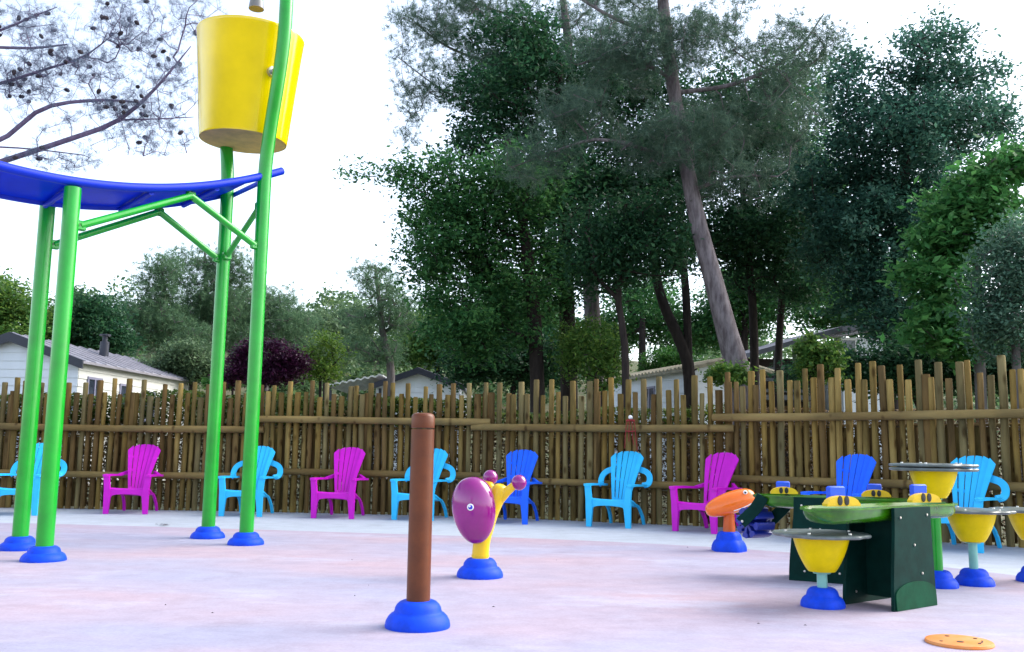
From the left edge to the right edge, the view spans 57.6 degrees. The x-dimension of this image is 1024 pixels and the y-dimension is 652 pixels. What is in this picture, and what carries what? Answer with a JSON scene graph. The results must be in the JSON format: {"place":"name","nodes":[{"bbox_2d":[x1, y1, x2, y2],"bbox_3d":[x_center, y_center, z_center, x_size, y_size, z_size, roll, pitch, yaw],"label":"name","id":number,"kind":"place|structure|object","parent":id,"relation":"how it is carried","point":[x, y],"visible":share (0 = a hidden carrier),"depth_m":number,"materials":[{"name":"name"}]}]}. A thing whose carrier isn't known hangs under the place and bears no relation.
{"place":"outdoors","nodes":[
{"label":"outdoors","id":0,"kind":"place"},
{"bbox_2d":[0,523,1023,651],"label":"splash pad floor","id":1,"kind":"structure","parent":0,"point":[108,588],"depth_m":6.04,"materials":[{"name":"concrete"}]},
{"bbox_2d":[0,0,292,562],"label":"water play structure","id":2,"kind":"object","parent":1,"relation":"on","point":[48,193],"visible":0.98,"depth_m":9.01,"materials":[{"name":"green paint"},{"name":"blue plastic"},{"name":"yellow plastic"}]},
{"bbox_2d":[196,15,304,153],"bbox_3d":[-2.933,-2.644,10.355,1.176,1.247,1.175,1,-8,0],"label":"tipping bucket","id":3,"kind":"object","parent":2,"relation":"hanging from","point":[235,58],"visible":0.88,"depth_m":9.92,"materials":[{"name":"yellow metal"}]},
{"bbox_2d":[385,413,449,632],"bbox_3d":[-0.512,1.075,5.205,0.360,1.175,0.360,1,-8,0],"label":"spray post","id":4,"kind":"object","parent":1,"relation":"on","point":[417,610],"visible":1,"depth_m":5.14,"materials":[{"name":"brown paint"}]},
{"bbox_2d":[452,470,526,579],"bbox_3d":[-0.200,1.536,7.254,0.568,0.816,0.379,3,-8,-14],"label":"snail sprayer","id":5,"kind":"object","parent":1,"relation":"on","point":[477,503],"visible":1,"depth_m":7.11,"materials":[{"name":"yellow paint"}]},
{"bbox_2d":[705,488,754,552],"bbox_3d":[2.221,1.961,9.434,0.478,0.624,0.352,-3,-9,29],"label":"dolphin sprayer","id":6,"kind":"object","parent":1,"relation":"on","point":[728,505],"visible":0.93,"depth_m":9.36,"materials":[{"name":"orange plastic"}]},
{"bbox_2d":[772,528,871,609],"bbox_3d":[2.014,1.575,6.051,0.628,0.481,0.628,1,-8,0],"label":"water stool","id":7,"kind":"object","parent":1,"relation":"on","point":[821,552],"visible":1,"depth_m":5.95,"materials":[{"name":"green paint"}]},
{"bbox_2d":[736,481,957,611],"bbox_3d":[2.474,1.520,6.698,1.400,0.777,2.160,1,-8,0],"label":"water table","id":8,"kind":"object","parent":1,"relation":"on","point":[892,558],"visible":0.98,"depth_m":6.19,"materials":[{"name":"green plastic"}]},
{"bbox_2d":[888,462,978,588],"bbox_3d":[3.224,1.507,7.087,0.639,0.928,0.639,1,-8,0],"label":"water stool","id":9,"kind":"object","parent":1,"relation":"on","point":[938,479],"visible":0.82,"depth_m":7.00,"materials":[{"name":"green paint"}]},
{"bbox_2d":[924,634,994,649],"bbox_3d":[2.346,1.654,4.884,0.336,0.023,0.336,1,-8,0],"label":"floor plate","id":10,"kind":"object","parent":1,"relation":"on","point":[960,642],"visible":1,"depth_m":4.83,"materials":[{"name":"orange plastic"}]},
{"bbox_2d":[948,506,1016,586],"bbox_3d":[3.561,1.700,7.196,0.628,0.583,0.628,1,-8,0],"label":"water stool","id":11,"kind":"object","parent":1,"relation":"on","point":[972,527],"visible":0.88,"depth_m":7.09,"materials":[{"name":"green paint"}]},
{"bbox_2d":[989,506,1023,581],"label":"water stool","id":12,"kind":"object","parent":1,"relation":"on","point":[1017,520],"visible":0.79,"depth_m":7.41,"materials":[{"name":"green paint"}]},
{"bbox_2d":[0,507,1023,574],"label":"walkway","id":13,"kind":"structure","parent":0,"point":[1004,559],"depth_m":11.70,"materials":[{"name":"concrete"}]},
{"bbox_2d":[0,443,66,515],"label":"garden chair","id":14,"kind":"object","parent":13,"relation":"on","point":[36,484],"visible":0.43,"depth_m":13.04,"materials":[{"name":"plastic"}]},
{"bbox_2d":[0,377,263,510],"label":"fence section","id":15,"kind":"object","parent":13,"relation":"on","point":[74,493],"visible":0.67,"depth_m":14.36,"materials":[{"name":"brown wood"}]},
{"bbox_2d":[103,444,163,513],"bbox_3d":[-5.561,2.246,13.764,0.708,0.997,0.921,2,-8,-6],"label":"garden chair","id":16,"kind":"object","parent":13,"relation":"on","point":[148,458],"visible":1,"depth_m":13.92,"materials":[{"name":"plastic"}]},
{"bbox_2d":[218,446,282,516],"bbox_3d":[-3.820,2.252,13.621,0.780,0.997,0.921,1,-8,2],"label":"garden chair","id":17,"kind":"object","parent":13,"relation":"on","point":[265,458],"visible":0.67,"depth_m":13.75,"materials":[{"name":"plastic"}]},
{"bbox_2d":[310,447,368,518],"bbox_3d":[-2.461,2.251,13.468,0.708,0.997,0.921,0,-8,6],"label":"garden chair","id":18,"kind":"object","parent":13,"relation":"on","point":[356,456],"visible":1,"depth_m":13.62,"materials":[{"name":"plastic"}]},
{"bbox_2d":[255,380,489,515],"bbox_3d":[-2.205,1.836,14.132,3.794,2.009,0.252,0,-8,6],"label":"fence section","id":19,"kind":"object","parent":13,"relation":"on","point":[280,436],"visible":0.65,"depth_m":14.13,"materials":[{"name":"brown wood"}]},
{"bbox_2d":[390,448,455,520],"bbox_3d":[-1.270,2.254,13.362,0.780,0.997,0.921,-1,-8,15],"label":"garden chair","id":20,"kind":"object","parent":13,"relation":"on","point":[440,457],"visible":0.5,"depth_m":13.45,"materials":[{"name":"plastic"}]},
{"bbox_2d":[496,450,541,524],"bbox_3d":[0.037,2.222,12.986,0.708,0.997,0.921,-2,-8,17],"label":"garden chair","id":21,"kind":"object","parent":13,"relation":"on","point":[522,499],"visible":0.72,"depth_m":13.22,"materials":[{"name":"plastic"}]},
{"bbox_2d":[471,375,733,526],"bbox_3d":[1.215,1.746,13.264,3.861,2.053,0.252,-2,-8,22],"label":"fence section","id":22,"kind":"object","parent":13,"relation":"on","point":[597,459],"visible":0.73,"depth_m":13.24,"materials":[{"name":"brown wood"}]},
{"bbox_2d":[624,415,637,450],"bbox_3d":[1.656,1.485,12.936,0.186,0.494,0.060,1,-8,0],"label":"float cord","id":23,"kind":"object","parent":22,"relation":"hanging from","point":[630,417],"visible":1,"depth_m":12.94,"materials":[{"name":"red plastic"}]},
{"bbox_2d":[584,451,652,528],"bbox_3d":[1.443,2.189,12.589,0.780,0.997,0.921,-3,-9,26],"label":"garden chair","id":24,"kind":"object","parent":13,"relation":"on","point":[627,480],"visible":1,"depth_m":12.73,"materials":[{"name":"plastic"}]},
{"bbox_2d":[669,452,741,533],"bbox_3d":[2.536,2.119,11.952,0.708,0.997,0.921,-6,-10,40],"label":"garden chair","id":25,"kind":"object","parent":13,"relation":"on","point":[726,464],"visible":0.75,"depth_m":12.08,"materials":[{"name":"plastic"}]},
{"bbox_2d":[800,454,875,496],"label":"garden chair","id":26,"kind":"object","parent":13,"relation":"on","point":[860,471],"visible":0.47,"depth_m":10.99,"materials":[{"name":"plastic"}]},
{"bbox_2d":[712,355,1023,547],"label":"fence section","id":27,"kind":"object","parent":13,"relation":"on","point":[930,431],"visible":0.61,"depth_m":11.33,"materials":[{"name":"brown wood"}]},
{"bbox_2d":[941,455,1009,552],"bbox_3d":[4.912,1.909,10.132,0.780,0.997,0.921,-7,-11,44],"label":"garden chair","id":28,"kind":"object","parent":13,"relation":"on","point":[983,477],"visible":0.49,"depth_m":10.29,"materials":[{"name":"plastic"}]},
{"bbox_2d":[0,0,1023,361],"label":"sky","id":29,"kind":"structure","parent":0,"point":[342,92],"materials":[{"name":"white"}]},
{"bbox_2d":[11,335,1017,545],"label":"ground","id":30,"kind":"structure","parent":0,"point":[581,393],"depth_m":48.03,"materials":[{"name":"green plant"}]},
{"bbox_2d":[0,266,78,339],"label":"garden tree","id":31,"kind":"object","parent":30,"relation":"on","point":[17,313],"visible":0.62,"depth_m":30.73,"materials":[{"name":"green plant"}]},
{"bbox_2d":[22,286,169,358],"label":"garden tree","id":32,"kind":"object","parent":30,"relation":"on","point":[93,319],"visible":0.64,"depth_m":32.50,"materials":[{"name":"green plant"}]},
{"bbox_2d":[0,332,200,484],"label":"mobile home","id":33,"kind":"object","parent":30,"relation":"on","point":[91,367],"visible":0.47,"depth_m":22.92,"materials":[{"name":"beige"}]},
{"bbox_2d":[87,376,102,419],"bbox_3d":[-10.196,1.789,22.690,0.040,1.070,0.700,0,-8,4],"label":"window","id":34,"kind":"structure","parent":33,"relation":"in","point":[92,389],"depth_m":22.64,"materials":[{"name":"grey"}]},
{"bbox_2d":[119,383,132,418],"bbox_3d":[-10.081,2.025,24.244,0.040,1.020,0.650,0,-8,4],"label":"window","id":35,"kind":"structure","parent":33,"relation":"in","point":[122,387],"depth_m":24.11,"materials":[{"name":"grey glass"}]},
{"bbox_2d":[0,0,225,174],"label":"pine tree","id":36,"kind":"object","parent":30,"relation":"on","point":[37,71],"visible":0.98,"depth_m":12.67,"materials":[{"name":"grey plant"}]},
{"bbox_2d":[113,245,234,361],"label":"pine tree","id":37,"kind":"object","parent":30,"relation":"on","point":[159,314],"visible":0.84,"depth_m":37.80,"materials":[{"name":"green plant"}]},
{"bbox_2d":[132,334,229,479],"bbox_3d":[-9.999,2.401,27.895,3.354,4.397,2.415,1,-8,0],"label":"garden bush","id":38,"kind":"object","parent":30,"relation":"on","point":[186,357],"visible":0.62,"depth_m":27.61,"materials":[{"name":"green plant"}]},
{"bbox_2d":[159,238,268,356],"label":"pine tree","id":39,"kind":"object","parent":30,"relation":"on","point":[204,297],"visible":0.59,"depth_m":40.04,"materials":[{"name":"green plant"}]},
{"bbox_2d":[198,371,244,394],"bbox_3d":[-8.033,2.733,25.856,1.430,3.248,1.077,1,-8,0],"label":"garden bush","id":40,"kind":"object","parent":30,"relation":"on","point":[204,381],"visible":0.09,"depth_m":25.85,"materials":[{"name":"green plant"}]},
{"bbox_2d":[208,331,318,424],"bbox_3d":[-6.138,2.070,22.905,2.720,3.831,1.807,1,-8,0],"label":"plum bush","id":41,"kind":"object","parent":30,"relation":"on","point":[282,365],"visible":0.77,"depth_m":22.79,"materials":[{"name":"purple plant"}]},
{"bbox_2d":[230,280,326,412],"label":"pine tree","id":42,"kind":"object","parent":30,"relation":"on","point":[281,322],"visible":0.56,"depth_m":41.86,"materials":[{"name":"green plant"}]},
{"bbox_2d":[295,327,357,466],"bbox_3d":[-5.202,2.107,24.900,2.020,4.314,1.737,1,-8,0],"label":"garden bush","id":43,"kind":"object","parent":30,"relation":"on","point":[323,370],"visible":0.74,"depth_m":24.95,"materials":[{"name":"green plant"}]},
{"bbox_2d":[268,294,391,439],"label":"garden tree","id":44,"kind":"object","parent":30,"relation":"on","point":[331,322],"visible":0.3,"depth_m":47.45,"materials":[{"name":"green plant"}]},
{"bbox_2d":[326,374,386,476],"bbox_3d":[-5.573,3.747,34.699,1.968,3.644,4.200,1,-8,0],"label":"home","id":45,"kind":"object","parent":30,"relation":"on","point":[363,382],"visible":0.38,"depth_m":33.69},
{"bbox_2d":[317,253,435,478],"bbox_3d":[-4.223,1.259,30.089,4.372,7.423,3.210,1,-8,0],"label":"pine tree","id":46,"kind":"object","parent":30,"relation":"on","point":[390,358],"visible":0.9,"depth_m":29.98,"materials":[{"name":"green plant"}]},
{"bbox_2d":[372,302,455,374],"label":"garden tree","id":47,"kind":"object","parent":30,"relation":"on","point":[415,357],"visible":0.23,"depth_m":35.54,"materials":[{"name":"green plant"}]},
{"bbox_2d":[373,367,472,469],"bbox_3d":[-3.345,3.857,36.288,3.338,3.875,7.390,1,-8,0],"label":"mobile home","id":48,"kind":"object","parent":30,"relation":"on","point":[417,379],"visible":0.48,"depth_m":32.96,"materials":[{"name":"white"}]},
{"bbox_2d":[332,127,591,497],"bbox_3d":[-0.875,-0.234,20.462,5.318,7.897,4.715,-2,-8,19],"label":"oak tree","id":49,"kind":"object","parent":30,"relation":"on","point":[475,322],"visible":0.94,"depth_m":19.79,"materials":[{"name":"green plant"}]},
{"bbox_2d":[423,327,579,421],"bbox_3d":[-0.159,2.111,24.524,3.321,4.353,4.917,-6,-10,43],"label":"shrub","id":50,"kind":"object","parent":30,"relation":"on","point":[516,369],"visible":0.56,"depth_m":23.89,"materials":[{"name":"green plant"}]},
{"bbox_2d":[12,274,1010,438],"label":"wood","id":51,"kind":"object","parent":30,"relation":"on","point":[326,301],"visible":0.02,"depth_m":73.51,"materials":[{"name":"green plant"}]},
{"bbox_2d":[0,389,1023,542],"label":"hedge","id":52,"kind":"object","parent":30,"relation":"on","point":[420,408],"visible":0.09,"depth_m":14.44,"materials":[{"name":"green plant"}]},
{"bbox_2d":[381,0,643,488],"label":"pine tree","id":53,"kind":"object","parent":30,"relation":"on","point":[473,6],"visible":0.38,"depth_m":23.88,"materials":[{"name":"green plant"}]},
{"bbox_2d":[481,289,583,422],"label":"garden tree","id":54,"kind":"object","parent":30,"relation":"on","point":[552,324],"visible":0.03,"depth_m":34.96,"materials":[{"name":"green plant"}]},
{"bbox_2d":[414,0,669,492],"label":"oak tree","id":55,"kind":"object","parent":30,"relation":"on","point":[534,55],"visible":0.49,"depth_m":21.82,"materials":[{"name":"green plant"}]},
{"bbox_2d":[544,309,645,498],"bbox_3d":[1.732,1.640,19.526,2.122,4.009,2.652,1,-8,0],"label":"tree","id":56,"kind":"object","parent":30,"relation":"on","point":[598,352],"visible":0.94,"depth_m":19.32,"materials":[{"name":"green plant"}]},
{"bbox_2d":[532,172,717,450],"bbox_3d":[2.377,0.160,18.152,3.573,6.592,3.428,8,-11,-44],"label":"oak tree","id":57,"kind":"object","parent":30,"relation":"on","point":[633,235],"visible":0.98,"depth_m":17.96,"materials":[{"name":"green plant"}]},
{"bbox_2d":[576,271,719,370],"bbox_3d":[5.300,1.802,38.124,7.545,8.746,5.963,1,-8,0],"label":"garden tree","id":58,"kind":"object","parent":30,"relation":"on","point":[644,319],"visible":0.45,"depth_m":37.27,"materials":[{"name":"green plant"}]},
{"bbox_2d":[633,344,694,371],"bbox_3d":[5.072,2.859,30.971,2.076,4.740,2.160,1,-8,0],"label":"shrub","id":59,"kind":"object","parent":30,"relation":"on","point":[666,357],"visible":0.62,"depth_m":30.91,"materials":[{"name":"green plant"}]},
{"bbox_2d":[490,0,859,483],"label":"pine tree","id":60,"kind":"object","parent":30,"relation":"on","point":[642,31],"visible":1,"depth_m":17.30,"materials":[{"name":"green plant"}]},
{"bbox_2d":[573,50,795,494],"bbox_3d":[4.127,-1.445,23.100,5.900,11.143,4.878,1,-8,0],"label":"oak tree","id":61,"kind":"object","parent":30,"relation":"on","point":[683,343],"visible":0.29,"depth_m":22.70,"materials":[{"name":"green plant"}]},
{"bbox_2d":[605,358,773,490],"bbox_3d":[5.110,2.959,27.846,2.933,3.646,5.563,3,-8,-18],"label":"mobile home","id":62,"kind":"object","parent":30,"relation":"on","point":[669,374],"visible":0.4,"depth_m":26.28,"materials":[{"name":"white"}]},
{"bbox_2d":[647,386,654,415],"bbox_3d":[4.034,2.216,27.329,0.040,0.870,0.700,3,-8,-18],"label":"window","id":63,"kind":"structure","parent":62,"relation":"in","point":[650,390],"depth_m":27.29,"materials":[{"name":"grey glass"}]},
{"bbox_2d":[697,359,758,389],"bbox_3d":[3.741,1.889,16.105,1.088,2.660,1.019,1,-8,0],"label":"shrub","id":64,"kind":"object","parent":30,"relation":"on","point":[738,374],"visible":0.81,"depth_m":16.08,"materials":[{"name":"green plant"}]},
{"bbox_2d":[673,260,802,360],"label":"garden tree","id":65,"kind":"object","parent":30,"relation":"on","point":[709,335],"visible":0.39,"depth_m":36.45,"materials":[{"name":"green plant"}]},
{"bbox_2d":[695,80,838,484],"bbox_3d":[6.107,-0.994,23.232,3.952,10.341,4.226,5,-9,-31],"label":"oak tree","id":66,"kind":"object","parent":30,"relation":"on","point":[762,227],"visible":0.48,"depth_m":22.91,"materials":[{"name":"green plant"}]},
{"bbox_2d":[744,44,879,458],"bbox_3d":[8.149,-1.734,24.819,4.152,12.290,4.690,6,-9,-35],"label":"oak tree","id":67,"kind":"object","parent":30,"relation":"on","point":[779,337],"visible":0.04,"depth_m":24.65,"materials":[{"name":"green plant"}]},
{"bbox_2d":[745,325,882,487],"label":"house","id":68,"kind":"structure","parent":30,"relation":"on","point":[786,343],"depth_m":27.14,"materials":[{"name":"white"}]},
{"bbox_2d":[840,338,857,358],"bbox_3d":[9.460,0.702,26.143,0.450,0.720,0.060,1,-8,0],"label":"window","id":69,"kind":"structure","parent":68,"relation":"in","point":[848,341],"depth_m":26.16,"materials":[{"name":"white plastic"}]},
{"bbox_2d":[782,328,853,487],"bbox_3d":[5.249,1.616,15.943,1.122,3.202,1.133,-3,-9,29],"label":"shrub","id":70,"kind":"object","parent":30,"relation":"on","point":[811,352],"visible":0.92,"depth_m":15.92,"materials":[{"name":"green plant"}]},
{"bbox_2d":[745,280,906,340],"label":"garden tree","id":71,"kind":"object","parent":30,"relation":"on","point":[817,325],"visible":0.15,"depth_m":34.13,"materials":[{"name":"green plant"}]},
{"bbox_2d":[755,1,1023,490],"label":"oak tree","id":72,"kind":"object","parent":30,"relation":"on","point":[914,127],"visible":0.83,"depth_m":20.21,"materials":[{"name":"green plant"}]},
{"bbox_2d":[762,315,1023,407],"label":"shrub","id":73,"kind":"object","parent":30,"relation":"on","point":[893,359],"visible":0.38,"depth_m":16.91,"materials":[{"name":"green plant"}]},
{"bbox_2d":[875,131,1023,492],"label":"fig tree","id":74,"kind":"object","parent":30,"relation":"on","point":[976,190],"visible":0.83,"depth_m":15.17,"materials":[{"name":"green plant"}]},
{"bbox_2d":[939,198,1023,505],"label":"olive tree","id":75,"kind":"object","parent":30,"relation":"on","point":[1003,300],"visible":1,"depth_m":12.98,"materials":[{"name":"green plant"}]}
]}

